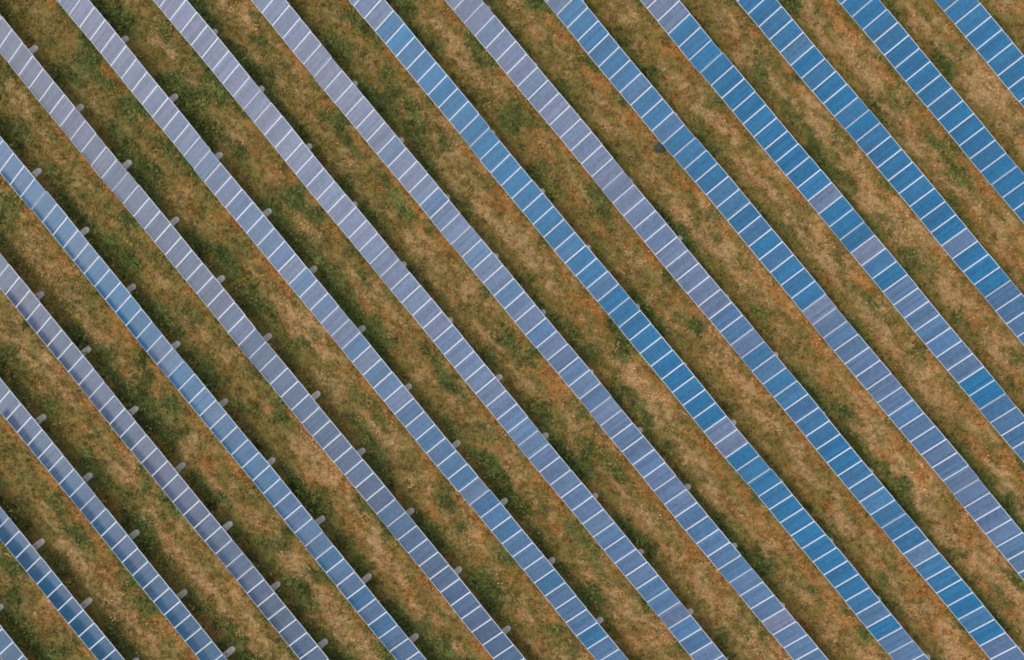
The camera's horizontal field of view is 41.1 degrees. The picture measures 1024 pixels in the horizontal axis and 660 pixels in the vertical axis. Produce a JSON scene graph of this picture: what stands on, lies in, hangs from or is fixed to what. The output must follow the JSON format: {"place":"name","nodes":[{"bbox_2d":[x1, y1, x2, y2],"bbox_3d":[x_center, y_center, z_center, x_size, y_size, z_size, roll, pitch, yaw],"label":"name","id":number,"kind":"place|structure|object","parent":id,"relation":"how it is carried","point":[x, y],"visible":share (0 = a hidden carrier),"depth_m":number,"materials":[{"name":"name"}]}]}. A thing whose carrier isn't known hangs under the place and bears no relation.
{"place":"outdoors","nodes":[
{"label":"outdoors","id":0,"kind":"place"},
{"bbox_2d":[0,0,1023,659],"bbox_3d":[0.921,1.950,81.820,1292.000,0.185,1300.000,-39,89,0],"label":"ground","id":1,"kind":"structure","parent":0,"point":[490,546],"depth_m":81.85,"materials":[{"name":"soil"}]},
{"bbox_2d":[0,603,26,659],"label":"solar panel row","id":2,"kind":"object","parent":1,"relation":"on","point":[9,649],"visible":1,"depth_m":80.64,"materials":[{"name":"glass"}]},
{"bbox_2d":[0,507,139,659],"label":"solar panel row","id":3,"kind":"object","parent":1,"relation":"on","point":[30,560],"visible":1,"depth_m":80.85,"materials":[{"name":"glass"}]},
{"bbox_2d":[0,378,234,659],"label":"solar panel row","id":4,"kind":"object","parent":1,"relation":"on","point":[70,481],"visible":1,"depth_m":80.92,"materials":[{"name":"glass"}]},
{"bbox_2d":[0,253,328,659],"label":"solar panel row","id":5,"kind":"object","parent":1,"relation":"on","point":[100,394],"visible":1,"depth_m":80.98,"materials":[{"name":"glass"}]},
{"bbox_2d":[0,136,426,659],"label":"solar panel row","id":6,"kind":"object","parent":1,"relation":"on","point":[114,292],"visible":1,"depth_m":81.04,"materials":[{"name":"glass"}]},
{"bbox_2d":[0,15,525,659],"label":"solar panel row","id":7,"kind":"object","parent":1,"relation":"on","point":[110,169],"visible":1,"depth_m":81.09,"materials":[{"name":"glass"}]},
{"bbox_2d":[56,0,627,659],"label":"solar panel row","id":8,"kind":"object","parent":1,"relation":"on","point":[304,284],"visible":1,"depth_m":81.05,"materials":[{"name":"glass"}]},
{"bbox_2d":[153,0,726,659],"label":"solar panel row","id":9,"kind":"object","parent":1,"relation":"on","point":[397,278],"visible":1,"depth_m":80.97,"materials":[{"name":"glass"}]},
{"bbox_2d":[252,0,827,659],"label":"solar panel row","id":10,"kind":"object","parent":1,"relation":"on","point":[766,606],"visible":1,"depth_m":80.92,"materials":[{"name":"glass"}]},
{"bbox_2d":[349,0,929,659],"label":"solar panel row","id":11,"kind":"object","parent":1,"relation":"on","point":[745,460],"visible":1,"depth_m":80.85,"materials":[{"name":"glass"}]},
{"bbox_2d":[653,142,664,152],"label":"bush","id":12,"kind":"object","parent":1,"relation":"on","point":[659,147],"visible":1,"depth_m":81.70,"materials":[{"name":"green plant"}]},
{"bbox_2d":[445,0,1023,659],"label":"solar panel row","id":13,"kind":"object","parent":1,"relation":"on","point":[833,448],"visible":1,"depth_m":80.77,"materials":[{"name":"glass"}]},
{"bbox_2d":[544,0,1023,579],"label":"solar panel row","id":14,"kind":"object","parent":1,"relation":"on","point":[804,290],"visible":1,"depth_m":80.81,"materials":[{"name":"glass"}]},
{"bbox_2d":[640,0,1023,461],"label":"solar panel row","id":15,"kind":"object","parent":1,"relation":"on","point":[950,350],"visible":1,"depth_m":80.87,"materials":[{"name":"glass"}]},
{"bbox_2d":[736,0,1023,344],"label":"solar panel row","id":16,"kind":"object","parent":1,"relation":"on","point":[965,250],"visible":1,"depth_m":80.93,"materials":[{"name":"glass"}]},
{"bbox_2d":[837,0,1023,222],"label":"solar panel row","id":17,"kind":"object","parent":1,"relation":"on","point":[896,44],"visible":1,"depth_m":80.99,"materials":[{"name":"glass"}]},
{"bbox_2d":[935,0,1023,106],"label":"solar panel row","id":18,"kind":"object","parent":1,"relation":"on","point":[989,49],"visible":1,"depth_m":81.09,"materials":[{"name":"glass"}]}
]}

